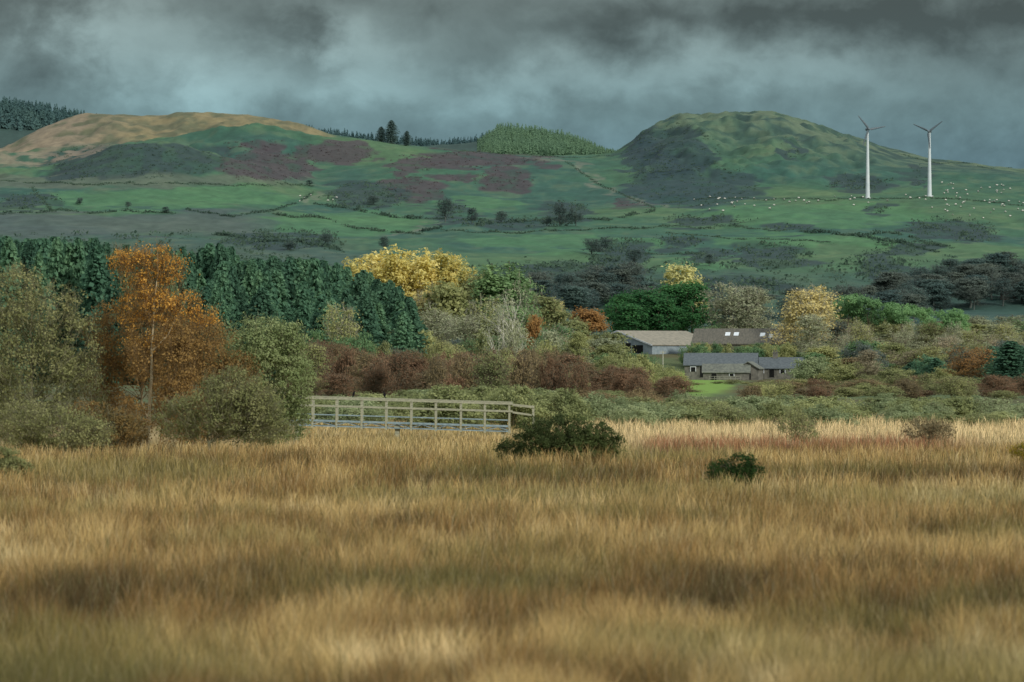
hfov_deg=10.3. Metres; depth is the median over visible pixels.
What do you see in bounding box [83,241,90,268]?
spruce tree
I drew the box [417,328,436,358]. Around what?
wood edge bush
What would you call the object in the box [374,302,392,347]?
spruce tree
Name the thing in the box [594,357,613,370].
farm bush
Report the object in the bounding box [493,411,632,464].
bramble bush
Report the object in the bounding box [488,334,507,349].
wood edge bush
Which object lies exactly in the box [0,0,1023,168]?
sky
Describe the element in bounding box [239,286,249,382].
spruce tree
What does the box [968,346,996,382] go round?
copse tree
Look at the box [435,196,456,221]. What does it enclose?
hillside tree
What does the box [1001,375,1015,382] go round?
thicket bush
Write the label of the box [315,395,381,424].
willow bush
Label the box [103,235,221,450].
birch tree
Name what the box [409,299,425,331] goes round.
spruce tree
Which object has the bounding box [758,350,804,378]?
stone farmhouse
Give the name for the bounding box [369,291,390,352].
spruce tree
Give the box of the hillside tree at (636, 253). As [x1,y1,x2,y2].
[624,247,644,262]
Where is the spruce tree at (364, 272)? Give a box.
[360,270,367,277]
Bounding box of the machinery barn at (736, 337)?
[691,328,790,350]
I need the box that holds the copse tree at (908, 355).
[897,350,922,367]
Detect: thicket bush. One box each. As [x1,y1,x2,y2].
[734,384,769,399]
[742,380,774,385]
[751,382,787,398]
[760,381,795,400]
[765,378,808,386]
[772,379,805,391]
[790,388,812,398]
[802,378,833,387]
[804,383,838,391]
[805,386,835,400]
[828,378,877,389]
[832,380,856,386]
[832,386,867,396]
[850,382,885,395]
[858,373,881,381]
[865,385,907,398]
[875,373,916,386]
[890,377,928,397]
[908,390,935,398]
[910,372,940,386]
[918,381,948,394]
[930,375,981,398]
[947,375,978,397]
[947,375,983,383]
[976,374,1013,390]
[978,385,1019,398]
[987,390,1020,399]
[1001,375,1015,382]
[1005,384,1022,395]
[1009,374,1023,396]
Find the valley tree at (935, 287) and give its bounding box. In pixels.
[924,282,952,313]
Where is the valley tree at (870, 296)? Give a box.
[863,294,882,310]
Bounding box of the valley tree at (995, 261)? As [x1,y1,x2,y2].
[954,257,1014,272]
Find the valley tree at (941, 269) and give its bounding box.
[928,263,952,278]
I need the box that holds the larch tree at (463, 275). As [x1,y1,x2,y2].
[449,263,481,311]
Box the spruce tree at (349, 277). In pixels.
[344,267,353,289]
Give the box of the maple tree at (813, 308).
[761,283,843,351]
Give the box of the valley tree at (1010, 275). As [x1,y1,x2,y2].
[999,272,1023,282]
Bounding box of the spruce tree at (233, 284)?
[227,266,246,343]
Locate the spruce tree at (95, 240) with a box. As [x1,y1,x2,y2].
[85,237,100,267]
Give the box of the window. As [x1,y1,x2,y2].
[690,366,695,371]
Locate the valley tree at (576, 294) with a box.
[557,284,597,314]
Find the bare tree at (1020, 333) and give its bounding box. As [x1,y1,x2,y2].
[1013,330,1023,343]
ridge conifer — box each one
[375,127,386,142]
[383,120,399,143]
[401,131,411,145]
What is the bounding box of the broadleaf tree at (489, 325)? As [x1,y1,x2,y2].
[467,317,532,345]
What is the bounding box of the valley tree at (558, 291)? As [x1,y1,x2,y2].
[553,286,579,309]
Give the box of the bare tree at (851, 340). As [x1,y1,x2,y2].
[843,332,863,345]
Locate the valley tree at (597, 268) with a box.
[584,264,605,272]
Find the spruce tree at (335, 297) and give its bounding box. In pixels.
[330,294,344,325]
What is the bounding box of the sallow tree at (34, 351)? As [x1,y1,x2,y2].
[0,258,117,450]
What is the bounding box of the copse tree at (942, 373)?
[930,366,956,378]
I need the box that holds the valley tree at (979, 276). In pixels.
[952,274,994,304]
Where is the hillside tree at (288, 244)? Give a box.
[282,239,297,249]
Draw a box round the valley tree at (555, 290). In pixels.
[547,283,565,298]
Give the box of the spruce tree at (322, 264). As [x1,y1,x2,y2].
[320,260,331,292]
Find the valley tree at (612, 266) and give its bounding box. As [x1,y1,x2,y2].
[602,264,629,277]
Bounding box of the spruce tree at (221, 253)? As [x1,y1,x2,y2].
[209,244,231,278]
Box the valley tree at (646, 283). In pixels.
[634,280,661,291]
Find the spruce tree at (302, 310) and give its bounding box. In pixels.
[286,281,313,343]
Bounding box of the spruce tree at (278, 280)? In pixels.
[271,269,291,320]
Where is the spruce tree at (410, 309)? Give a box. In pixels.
[390,302,429,355]
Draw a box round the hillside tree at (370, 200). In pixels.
[366,195,382,204]
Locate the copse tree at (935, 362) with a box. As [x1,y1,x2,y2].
[922,358,946,378]
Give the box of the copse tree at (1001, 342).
[995,339,1007,346]
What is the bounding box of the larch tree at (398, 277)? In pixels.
[371,244,415,297]
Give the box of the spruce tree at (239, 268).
[235,263,242,285]
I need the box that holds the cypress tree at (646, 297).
[626,288,685,330]
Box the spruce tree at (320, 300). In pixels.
[301,294,326,340]
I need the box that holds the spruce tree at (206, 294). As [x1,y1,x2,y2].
[184,286,222,375]
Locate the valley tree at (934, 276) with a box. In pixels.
[908,273,951,286]
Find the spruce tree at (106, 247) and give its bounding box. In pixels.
[89,242,114,309]
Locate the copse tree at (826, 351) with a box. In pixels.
[801,345,847,370]
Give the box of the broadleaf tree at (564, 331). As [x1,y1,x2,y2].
[542,322,578,340]
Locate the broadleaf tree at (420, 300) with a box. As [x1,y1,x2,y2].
[406,281,437,322]
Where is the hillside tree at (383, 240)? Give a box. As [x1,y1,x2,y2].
[378,236,389,246]
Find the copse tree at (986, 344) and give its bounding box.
[980,341,991,349]
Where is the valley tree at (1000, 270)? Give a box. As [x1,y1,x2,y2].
[990,263,1007,280]
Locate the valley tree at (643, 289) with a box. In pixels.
[626,285,657,293]
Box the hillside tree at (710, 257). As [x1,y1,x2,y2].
[704,253,714,265]
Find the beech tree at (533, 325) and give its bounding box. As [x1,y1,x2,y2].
[525,314,545,349]
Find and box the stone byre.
[683,353,758,379]
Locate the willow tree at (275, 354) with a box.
[201,306,319,446]
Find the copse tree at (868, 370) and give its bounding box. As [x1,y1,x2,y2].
[852,349,885,377]
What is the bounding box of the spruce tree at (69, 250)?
[49,242,83,381]
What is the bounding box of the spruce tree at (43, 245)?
[35,238,52,381]
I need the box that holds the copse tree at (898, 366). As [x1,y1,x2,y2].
[888,365,905,369]
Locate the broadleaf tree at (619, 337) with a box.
[588,330,634,349]
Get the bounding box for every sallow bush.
[0,390,124,453]
[56,393,157,451]
[140,361,298,450]
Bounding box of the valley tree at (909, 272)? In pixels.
[902,266,930,278]
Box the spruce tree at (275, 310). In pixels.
[268,291,280,329]
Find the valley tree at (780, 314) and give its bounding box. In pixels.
[774,309,792,327]
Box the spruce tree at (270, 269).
[267,267,284,311]
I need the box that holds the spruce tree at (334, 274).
[328,262,345,290]
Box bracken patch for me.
[220,139,642,205]
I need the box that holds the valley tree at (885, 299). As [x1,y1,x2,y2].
[877,294,887,316]
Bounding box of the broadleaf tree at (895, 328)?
[882,324,909,342]
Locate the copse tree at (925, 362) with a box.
[909,353,949,376]
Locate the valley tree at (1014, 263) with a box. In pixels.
[1005,260,1023,272]
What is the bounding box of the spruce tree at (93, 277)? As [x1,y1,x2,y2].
[69,243,112,381]
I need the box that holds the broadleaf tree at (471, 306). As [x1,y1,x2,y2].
[458,294,503,340]
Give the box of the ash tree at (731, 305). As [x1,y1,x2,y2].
[697,282,776,327]
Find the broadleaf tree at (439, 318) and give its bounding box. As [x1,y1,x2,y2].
[419,302,470,350]
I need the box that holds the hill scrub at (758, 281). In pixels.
[0,122,1019,297]
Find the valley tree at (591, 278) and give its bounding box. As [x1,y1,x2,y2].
[577,271,607,285]
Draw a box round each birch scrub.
[284,351,332,394]
[285,338,341,394]
[286,338,330,390]
[302,342,331,394]
[314,370,356,399]
[321,361,361,395]
[324,341,346,355]
[327,343,361,396]
[329,341,360,362]
[332,353,362,395]
[344,347,386,396]
[347,344,371,363]
[355,353,397,397]
[361,361,388,394]
[368,350,385,359]
[379,349,426,395]
[379,350,399,369]
[387,355,428,391]
[395,348,432,364]
[405,369,435,391]
[421,351,453,371]
[423,352,452,389]
[427,360,453,383]
[429,345,455,361]
[434,372,466,389]
[440,358,462,387]
[442,352,495,385]
[447,349,477,389]
[453,351,475,361]
[462,349,513,392]
[463,348,495,389]
[478,347,500,366]
[483,373,505,385]
[498,347,511,358]
[498,351,540,389]
[499,351,518,376]
[515,346,545,361]
[520,346,550,388]
[530,345,554,357]
[532,368,549,388]
[537,353,556,388]
[539,358,571,389]
[540,346,564,360]
[542,362,598,385]
[546,375,570,391]
[556,352,591,374]
[567,361,595,393]
[580,361,599,382]
[587,368,628,389]
[589,380,610,390]
[600,363,631,374]
[605,369,645,392]
[613,366,656,387]
[621,372,655,397]
[626,365,652,382]
[651,374,693,393]
[652,376,678,397]
[665,390,684,396]
[679,389,701,392]
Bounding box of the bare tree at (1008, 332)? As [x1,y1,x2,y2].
[990,321,1018,345]
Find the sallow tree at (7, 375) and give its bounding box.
[0,289,21,417]
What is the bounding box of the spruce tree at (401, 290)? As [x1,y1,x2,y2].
[397,286,406,300]
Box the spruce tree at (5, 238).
[3,236,12,240]
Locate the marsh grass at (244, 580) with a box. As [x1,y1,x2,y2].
[0,412,1023,681]
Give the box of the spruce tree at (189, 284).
[180,273,196,310]
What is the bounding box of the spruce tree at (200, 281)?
[194,269,205,291]
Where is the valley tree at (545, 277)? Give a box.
[525,270,556,282]
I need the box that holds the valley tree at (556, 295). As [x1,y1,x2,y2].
[543,287,564,308]
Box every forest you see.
[0,96,96,130]
[306,124,487,145]
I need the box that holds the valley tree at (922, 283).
[916,278,958,300]
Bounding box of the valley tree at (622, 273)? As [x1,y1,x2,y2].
[608,268,636,288]
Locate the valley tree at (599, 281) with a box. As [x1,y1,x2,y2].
[584,270,620,291]
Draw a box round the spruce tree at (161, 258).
[155,247,167,267]
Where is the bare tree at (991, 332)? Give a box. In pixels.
[976,331,1015,347]
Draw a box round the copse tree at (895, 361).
[880,349,907,367]
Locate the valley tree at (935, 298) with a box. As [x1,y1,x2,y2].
[924,289,946,309]
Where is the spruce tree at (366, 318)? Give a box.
[353,293,382,349]
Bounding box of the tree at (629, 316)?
[606,302,654,330]
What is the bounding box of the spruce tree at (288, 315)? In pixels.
[279,308,295,380]
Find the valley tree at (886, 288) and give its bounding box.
[869,277,901,291]
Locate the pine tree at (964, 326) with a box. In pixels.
[946,314,971,332]
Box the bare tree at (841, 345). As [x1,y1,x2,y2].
[835,332,857,357]
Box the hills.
[0,111,1023,343]
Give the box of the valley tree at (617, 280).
[602,272,625,282]
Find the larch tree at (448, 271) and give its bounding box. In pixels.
[432,254,469,289]
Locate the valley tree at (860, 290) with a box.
[848,286,868,297]
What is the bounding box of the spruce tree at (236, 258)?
[232,255,241,266]
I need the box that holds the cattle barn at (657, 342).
[611,330,692,353]
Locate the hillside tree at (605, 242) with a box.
[595,236,614,247]
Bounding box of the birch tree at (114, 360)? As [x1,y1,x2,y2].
[72,274,234,449]
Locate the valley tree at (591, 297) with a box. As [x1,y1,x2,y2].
[567,292,604,309]
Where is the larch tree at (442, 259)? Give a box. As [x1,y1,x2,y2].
[414,248,473,306]
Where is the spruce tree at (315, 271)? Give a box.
[304,258,328,294]
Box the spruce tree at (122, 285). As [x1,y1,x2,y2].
[117,272,134,384]
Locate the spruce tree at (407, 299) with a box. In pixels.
[403,297,421,323]
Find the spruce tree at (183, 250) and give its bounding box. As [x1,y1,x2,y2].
[179,246,187,263]
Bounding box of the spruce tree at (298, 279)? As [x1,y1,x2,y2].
[285,259,308,308]
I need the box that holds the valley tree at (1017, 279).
[1004,274,1023,303]
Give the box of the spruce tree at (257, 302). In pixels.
[239,296,272,379]
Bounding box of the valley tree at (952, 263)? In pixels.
[938,258,962,272]
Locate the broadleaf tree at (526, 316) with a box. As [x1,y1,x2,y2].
[504,274,551,338]
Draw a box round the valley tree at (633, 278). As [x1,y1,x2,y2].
[622,277,643,288]
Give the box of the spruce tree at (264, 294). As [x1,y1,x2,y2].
[242,287,281,381]
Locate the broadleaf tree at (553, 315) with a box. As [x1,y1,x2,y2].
[527,293,578,338]
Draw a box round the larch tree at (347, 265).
[341,257,356,272]
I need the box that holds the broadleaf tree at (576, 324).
[565,317,592,337]
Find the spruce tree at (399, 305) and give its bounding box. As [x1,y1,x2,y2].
[389,301,405,322]
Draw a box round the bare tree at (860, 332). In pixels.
[834,326,876,345]
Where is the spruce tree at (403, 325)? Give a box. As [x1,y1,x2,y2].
[384,311,422,356]
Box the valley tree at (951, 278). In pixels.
[942,271,959,290]
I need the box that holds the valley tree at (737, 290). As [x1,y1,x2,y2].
[726,282,748,300]
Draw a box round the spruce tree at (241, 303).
[226,274,248,343]
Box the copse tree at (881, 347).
[869,341,888,354]
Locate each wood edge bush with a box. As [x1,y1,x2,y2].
[302,329,329,345]
[332,330,378,361]
[368,340,392,357]
[382,347,404,360]
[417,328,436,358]
[423,340,464,359]
[429,335,454,360]
[449,336,467,344]
[457,334,477,355]
[471,328,497,360]
[471,334,500,353]
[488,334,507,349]
[516,340,535,349]
[525,329,569,351]
[529,328,550,350]
[532,338,559,358]
[554,334,569,343]
[559,338,594,361]
[559,348,596,368]
[564,344,593,367]
[565,330,591,361]
[586,336,627,355]
[589,343,627,361]
[594,340,636,352]
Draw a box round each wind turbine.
[858,115,884,197]
[913,121,942,195]
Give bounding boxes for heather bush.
[770,405,826,444]
[898,415,962,445]
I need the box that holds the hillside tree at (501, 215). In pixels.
[494,211,508,221]
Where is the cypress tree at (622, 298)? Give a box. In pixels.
[601,293,635,331]
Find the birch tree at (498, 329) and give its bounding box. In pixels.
[478,289,526,355]
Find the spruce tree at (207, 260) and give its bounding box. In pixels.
[194,243,216,281]
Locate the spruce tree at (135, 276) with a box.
[131,258,147,384]
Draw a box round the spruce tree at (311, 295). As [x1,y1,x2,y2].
[306,292,314,304]
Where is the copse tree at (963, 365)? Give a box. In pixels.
[941,345,988,378]
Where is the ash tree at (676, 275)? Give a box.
[660,261,709,316]
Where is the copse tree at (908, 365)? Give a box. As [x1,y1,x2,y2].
[901,362,919,375]
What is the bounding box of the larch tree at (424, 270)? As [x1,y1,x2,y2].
[406,247,440,310]
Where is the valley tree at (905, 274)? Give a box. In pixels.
[877,272,913,283]
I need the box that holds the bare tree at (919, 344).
[897,332,933,352]
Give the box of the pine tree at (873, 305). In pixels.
[847,294,883,332]
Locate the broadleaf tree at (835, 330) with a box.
[823,321,857,341]
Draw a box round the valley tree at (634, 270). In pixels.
[614,260,649,279]
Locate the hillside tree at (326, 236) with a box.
[320,228,333,242]
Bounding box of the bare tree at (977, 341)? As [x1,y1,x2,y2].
[965,323,993,348]
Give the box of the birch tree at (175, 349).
[115,313,208,453]
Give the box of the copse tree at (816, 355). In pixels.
[801,352,831,382]
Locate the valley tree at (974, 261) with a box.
[957,257,985,266]
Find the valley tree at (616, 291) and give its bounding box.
[597,286,633,305]
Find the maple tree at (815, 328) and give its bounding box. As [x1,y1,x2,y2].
[787,312,834,352]
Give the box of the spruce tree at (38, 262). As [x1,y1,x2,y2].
[24,252,55,382]
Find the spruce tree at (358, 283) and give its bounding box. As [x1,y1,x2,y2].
[348,272,369,305]
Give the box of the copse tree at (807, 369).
[783,355,838,382]
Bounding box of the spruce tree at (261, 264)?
[256,258,265,272]
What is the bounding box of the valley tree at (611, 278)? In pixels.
[594,273,619,291]
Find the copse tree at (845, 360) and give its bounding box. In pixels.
[840,356,872,378]
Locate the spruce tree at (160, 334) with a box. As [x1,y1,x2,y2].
[151,291,175,380]
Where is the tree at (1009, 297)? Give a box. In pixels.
[999,288,1016,299]
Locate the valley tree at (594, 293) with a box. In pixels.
[585,289,601,310]
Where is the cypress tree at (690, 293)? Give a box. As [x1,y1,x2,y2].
[670,279,719,332]
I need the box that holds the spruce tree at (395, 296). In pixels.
[384,287,401,322]
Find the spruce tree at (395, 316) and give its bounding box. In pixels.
[386,311,400,333]
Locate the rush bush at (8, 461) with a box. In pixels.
[0,443,37,479]
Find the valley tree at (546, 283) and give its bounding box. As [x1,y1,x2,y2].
[529,279,558,303]
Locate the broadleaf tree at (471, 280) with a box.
[458,268,486,315]
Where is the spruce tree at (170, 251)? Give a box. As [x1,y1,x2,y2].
[166,246,172,267]
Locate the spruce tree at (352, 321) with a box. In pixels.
[347,312,357,334]
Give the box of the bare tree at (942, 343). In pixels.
[930,335,959,348]
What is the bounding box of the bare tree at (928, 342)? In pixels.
[917,334,939,351]
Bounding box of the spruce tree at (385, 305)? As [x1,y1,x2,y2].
[382,301,391,324]
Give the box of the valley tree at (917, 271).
[907,267,932,280]
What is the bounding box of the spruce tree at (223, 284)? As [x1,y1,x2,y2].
[213,271,243,382]
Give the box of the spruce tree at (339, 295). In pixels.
[337,288,352,305]
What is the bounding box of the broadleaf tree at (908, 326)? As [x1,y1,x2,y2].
[882,318,916,335]
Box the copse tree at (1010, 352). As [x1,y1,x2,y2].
[980,341,1023,381]
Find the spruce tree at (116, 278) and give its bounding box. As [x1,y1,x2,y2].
[93,272,122,384]
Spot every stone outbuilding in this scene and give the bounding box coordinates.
[702,364,750,379]
[743,361,763,379]
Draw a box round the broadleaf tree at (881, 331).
[873,323,895,337]
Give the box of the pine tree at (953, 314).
[930,307,969,332]
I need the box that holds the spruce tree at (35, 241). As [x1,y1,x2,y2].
[25,239,38,379]
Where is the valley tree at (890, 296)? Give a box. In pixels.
[872,291,912,307]
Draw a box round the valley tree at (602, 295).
[576,281,614,307]
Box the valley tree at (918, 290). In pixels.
[896,285,935,310]
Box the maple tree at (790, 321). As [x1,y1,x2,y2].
[778,290,842,334]
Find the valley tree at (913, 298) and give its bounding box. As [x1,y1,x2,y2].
[896,292,929,321]
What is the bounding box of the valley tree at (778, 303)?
[771,295,791,310]
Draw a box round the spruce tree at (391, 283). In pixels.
[386,280,395,291]
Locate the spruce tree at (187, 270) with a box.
[176,264,197,292]
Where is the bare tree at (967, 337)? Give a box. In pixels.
[945,327,981,344]
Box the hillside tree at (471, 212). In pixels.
[466,207,479,220]
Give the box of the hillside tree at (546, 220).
[540,215,553,225]
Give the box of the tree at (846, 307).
[831,293,871,335]
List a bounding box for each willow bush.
[293,394,331,424]
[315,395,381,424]
[319,394,375,409]
[352,400,401,424]
[355,391,391,397]
[360,396,424,419]
[373,408,398,419]
[374,396,429,421]
[383,388,410,397]
[392,382,504,429]
[395,389,436,398]
[396,390,426,405]
[431,385,494,423]
[471,385,496,400]
[478,384,559,427]
[499,391,555,422]
[527,393,588,423]
[533,388,580,396]
[541,386,597,425]
[552,390,616,425]
[576,390,612,399]
[585,393,634,409]
[596,390,626,394]
[597,393,641,402]
[598,404,621,422]
[599,390,623,396]
[607,401,661,425]
[611,395,661,406]
[611,400,691,424]
[618,402,669,416]
[619,386,663,403]
[648,392,665,402]
[650,398,714,411]
[658,397,718,406]
[665,403,708,424]
[666,389,710,402]
[670,408,715,424]
[675,395,699,404]
[696,401,726,409]
[702,404,759,425]
[703,396,743,405]
[707,402,744,426]
[729,394,792,420]
[739,403,759,423]
[754,399,793,427]
[773,394,809,407]
[787,395,860,411]
[792,400,850,426]
[798,403,860,427]
[811,400,877,423]
[852,397,929,417]
[858,412,887,421]
[864,392,902,405]
[869,394,909,414]
[878,406,958,419]
[880,408,925,426]
[883,399,928,417]
[884,401,916,420]
[887,411,964,424]
[910,396,949,403]
[912,405,935,413]
[917,394,980,421]
[922,399,956,414]
[944,396,1023,414]
[957,395,994,401]
[958,412,1003,426]
[964,399,1003,413]
[973,410,1021,424]
[979,405,1017,416]
[982,402,1023,415]
[1002,413,1023,424]
[1012,402,1023,412]
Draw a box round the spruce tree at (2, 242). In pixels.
[0,237,4,289]
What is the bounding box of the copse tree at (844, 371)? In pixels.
[812,361,876,383]
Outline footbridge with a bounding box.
[282,395,533,439]
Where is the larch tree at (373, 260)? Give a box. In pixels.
[358,247,391,281]
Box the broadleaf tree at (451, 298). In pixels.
[418,278,477,344]
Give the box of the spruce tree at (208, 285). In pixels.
[206,283,213,292]
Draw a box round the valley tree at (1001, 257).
[985,252,1012,273]
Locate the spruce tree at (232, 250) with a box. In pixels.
[227,246,235,256]
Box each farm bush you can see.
[593,353,614,361]
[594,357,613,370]
[595,358,626,370]
[601,349,635,373]
[603,351,618,363]
[622,361,650,378]
[623,351,658,368]
[631,353,659,385]
[652,363,679,378]
[653,373,669,386]
[662,368,688,379]
[662,371,680,379]
[678,342,693,363]
[691,341,704,352]
[696,342,712,351]
[698,347,713,352]
[711,342,725,352]
[712,342,733,352]
[722,379,742,383]
[731,345,745,352]
[740,345,766,356]
[744,346,752,352]
[745,344,771,351]
[762,343,780,356]
[779,342,797,356]
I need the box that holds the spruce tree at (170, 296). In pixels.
[161,276,177,377]
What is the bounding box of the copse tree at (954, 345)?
[943,343,965,376]
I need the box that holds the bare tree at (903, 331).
[891,321,922,343]
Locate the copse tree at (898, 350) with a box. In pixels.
[877,342,919,361]
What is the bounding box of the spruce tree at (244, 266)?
[239,261,247,286]
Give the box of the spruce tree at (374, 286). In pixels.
[370,279,381,291]
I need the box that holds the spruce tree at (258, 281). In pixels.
[243,270,265,343]
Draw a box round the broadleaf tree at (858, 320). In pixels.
[832,318,875,335]
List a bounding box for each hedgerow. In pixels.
[0,207,175,214]
[2,180,313,185]
[29,185,56,211]
[186,191,313,216]
[213,231,342,250]
[272,212,423,233]
[313,202,480,220]
[419,224,442,230]
[441,224,791,233]
[478,209,655,224]
[565,161,654,208]
[604,247,706,254]
[663,196,1023,205]
[665,232,831,243]
[799,229,956,257]
[838,229,954,247]
[901,154,1011,168]
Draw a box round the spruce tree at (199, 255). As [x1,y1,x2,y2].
[191,248,204,273]
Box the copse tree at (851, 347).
[834,339,884,357]
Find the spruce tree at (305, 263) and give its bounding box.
[301,259,313,285]
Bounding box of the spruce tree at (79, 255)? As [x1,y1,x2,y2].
[58,237,88,378]
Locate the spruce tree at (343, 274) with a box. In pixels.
[339,265,349,288]
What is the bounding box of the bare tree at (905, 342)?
[885,324,917,350]
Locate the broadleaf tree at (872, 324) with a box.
[863,321,886,337]
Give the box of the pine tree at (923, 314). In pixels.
[907,305,946,335]
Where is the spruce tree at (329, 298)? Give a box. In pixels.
[312,297,342,338]
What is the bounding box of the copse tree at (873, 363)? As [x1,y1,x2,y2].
[849,352,883,377]
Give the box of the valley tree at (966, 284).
[948,276,994,307]
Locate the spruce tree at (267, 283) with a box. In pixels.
[259,271,283,320]
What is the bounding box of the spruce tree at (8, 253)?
[0,240,32,381]
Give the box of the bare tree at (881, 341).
[866,335,893,344]
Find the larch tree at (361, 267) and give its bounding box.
[349,257,382,280]
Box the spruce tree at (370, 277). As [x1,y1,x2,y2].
[365,272,374,288]
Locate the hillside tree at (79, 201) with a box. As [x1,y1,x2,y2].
[75,197,82,203]
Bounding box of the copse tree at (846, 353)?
[839,340,890,380]
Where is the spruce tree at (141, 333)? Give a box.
[126,275,158,384]
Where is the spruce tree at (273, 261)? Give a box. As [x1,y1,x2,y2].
[262,256,295,307]
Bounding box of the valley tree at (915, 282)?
[904,278,924,290]
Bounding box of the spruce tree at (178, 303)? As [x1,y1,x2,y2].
[173,281,188,371]
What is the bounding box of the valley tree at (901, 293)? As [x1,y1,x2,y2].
[893,289,916,302]
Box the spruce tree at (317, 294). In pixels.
[311,291,323,316]
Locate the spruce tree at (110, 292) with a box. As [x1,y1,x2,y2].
[94,280,130,383]
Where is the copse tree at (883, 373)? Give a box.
[874,367,916,380]
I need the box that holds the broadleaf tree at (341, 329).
[314,299,363,347]
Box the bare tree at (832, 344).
[825,340,840,359]
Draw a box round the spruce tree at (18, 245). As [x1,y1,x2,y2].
[13,239,22,264]
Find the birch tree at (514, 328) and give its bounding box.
[498,306,528,355]
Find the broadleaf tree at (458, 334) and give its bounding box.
[435,308,493,344]
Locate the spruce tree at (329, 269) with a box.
[326,266,331,279]
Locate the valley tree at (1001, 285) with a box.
[991,275,1019,305]
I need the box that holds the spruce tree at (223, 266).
[210,261,242,329]
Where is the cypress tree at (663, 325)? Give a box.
[638,296,684,330]
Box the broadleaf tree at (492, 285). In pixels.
[465,262,525,338]
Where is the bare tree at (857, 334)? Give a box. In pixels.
[842,317,878,345]
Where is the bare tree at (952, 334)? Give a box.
[941,321,963,345]
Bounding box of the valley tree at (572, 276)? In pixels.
[557,272,577,288]
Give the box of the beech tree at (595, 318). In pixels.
[569,306,612,338]
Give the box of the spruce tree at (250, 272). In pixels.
[241,259,257,300]
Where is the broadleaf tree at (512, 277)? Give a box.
[494,261,541,339]
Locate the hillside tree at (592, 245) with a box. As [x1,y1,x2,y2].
[582,238,608,253]
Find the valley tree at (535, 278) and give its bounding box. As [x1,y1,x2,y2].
[524,270,546,302]
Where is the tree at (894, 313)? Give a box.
[877,301,918,331]
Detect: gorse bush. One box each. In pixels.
[700,451,766,487]
[1006,442,1023,465]
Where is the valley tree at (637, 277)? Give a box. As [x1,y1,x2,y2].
[631,274,646,283]
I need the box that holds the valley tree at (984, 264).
[973,263,1005,270]
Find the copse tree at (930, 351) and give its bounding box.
[906,342,943,365]
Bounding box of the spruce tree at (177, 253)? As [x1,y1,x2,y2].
[171,250,183,283]
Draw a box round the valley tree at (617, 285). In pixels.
[605,283,631,293]
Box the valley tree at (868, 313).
[846,304,882,324]
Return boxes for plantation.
[477,122,616,155]
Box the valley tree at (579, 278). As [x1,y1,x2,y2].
[571,270,590,284]
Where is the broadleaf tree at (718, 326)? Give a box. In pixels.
[710,323,735,327]
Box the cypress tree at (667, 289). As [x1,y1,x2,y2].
[649,281,700,330]
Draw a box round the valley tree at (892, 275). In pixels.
[871,271,907,289]
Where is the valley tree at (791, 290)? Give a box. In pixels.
[778,287,804,299]
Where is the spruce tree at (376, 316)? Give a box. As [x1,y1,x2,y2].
[373,310,386,344]
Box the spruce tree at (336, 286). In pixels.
[330,281,341,295]
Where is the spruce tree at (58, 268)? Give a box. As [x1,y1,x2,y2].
[45,237,77,381]
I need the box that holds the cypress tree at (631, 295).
[614,287,643,330]
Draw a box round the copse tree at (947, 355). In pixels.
[937,354,948,360]
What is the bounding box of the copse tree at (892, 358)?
[878,354,902,364]
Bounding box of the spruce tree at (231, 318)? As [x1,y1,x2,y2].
[222,292,238,346]
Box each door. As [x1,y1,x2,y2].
[699,366,702,376]
[768,369,774,376]
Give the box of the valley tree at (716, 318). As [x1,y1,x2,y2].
[704,308,729,326]
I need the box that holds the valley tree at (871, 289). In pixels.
[862,285,879,296]
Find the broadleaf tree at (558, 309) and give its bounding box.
[546,296,570,327]
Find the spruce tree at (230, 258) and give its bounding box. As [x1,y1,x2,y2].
[225,247,235,267]
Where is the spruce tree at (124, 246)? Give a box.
[122,245,131,254]
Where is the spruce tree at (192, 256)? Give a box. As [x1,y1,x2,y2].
[186,251,199,281]
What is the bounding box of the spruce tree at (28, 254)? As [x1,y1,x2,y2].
[17,241,37,381]
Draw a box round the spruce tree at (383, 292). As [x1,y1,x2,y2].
[376,283,391,307]
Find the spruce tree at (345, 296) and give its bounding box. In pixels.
[339,288,354,317]
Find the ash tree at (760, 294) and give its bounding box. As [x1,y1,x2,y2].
[736,284,778,327]
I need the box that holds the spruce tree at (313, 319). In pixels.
[302,313,323,341]
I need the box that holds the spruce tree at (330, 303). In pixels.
[313,300,339,348]
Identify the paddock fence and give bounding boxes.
[709,376,740,380]
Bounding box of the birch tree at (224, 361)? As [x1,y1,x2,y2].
[152,311,271,448]
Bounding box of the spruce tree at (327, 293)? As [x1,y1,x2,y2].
[324,289,331,298]
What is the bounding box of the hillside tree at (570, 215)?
[564,204,584,225]
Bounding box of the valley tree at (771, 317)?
[722,303,780,320]
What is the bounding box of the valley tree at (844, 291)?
[827,284,856,305]
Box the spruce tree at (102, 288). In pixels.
[85,280,111,383]
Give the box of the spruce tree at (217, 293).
[199,287,236,375]
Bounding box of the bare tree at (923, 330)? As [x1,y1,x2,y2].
[911,320,945,345]
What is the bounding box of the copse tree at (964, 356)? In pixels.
[948,346,979,377]
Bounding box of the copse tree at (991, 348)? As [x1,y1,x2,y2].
[970,346,1000,383]
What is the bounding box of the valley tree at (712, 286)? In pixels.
[701,282,726,298]
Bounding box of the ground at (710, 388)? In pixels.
[0,344,1023,659]
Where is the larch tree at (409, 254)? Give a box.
[395,250,419,297]
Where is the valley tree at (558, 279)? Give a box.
[553,272,579,290]
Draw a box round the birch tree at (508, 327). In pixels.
[487,283,531,353]
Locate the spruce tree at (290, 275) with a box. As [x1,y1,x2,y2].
[282,258,303,308]
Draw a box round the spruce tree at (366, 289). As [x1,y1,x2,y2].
[353,286,370,325]
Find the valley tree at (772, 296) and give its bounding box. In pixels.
[723,285,778,303]
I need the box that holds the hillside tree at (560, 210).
[552,202,569,225]
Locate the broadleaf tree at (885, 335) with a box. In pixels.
[872,334,893,341]

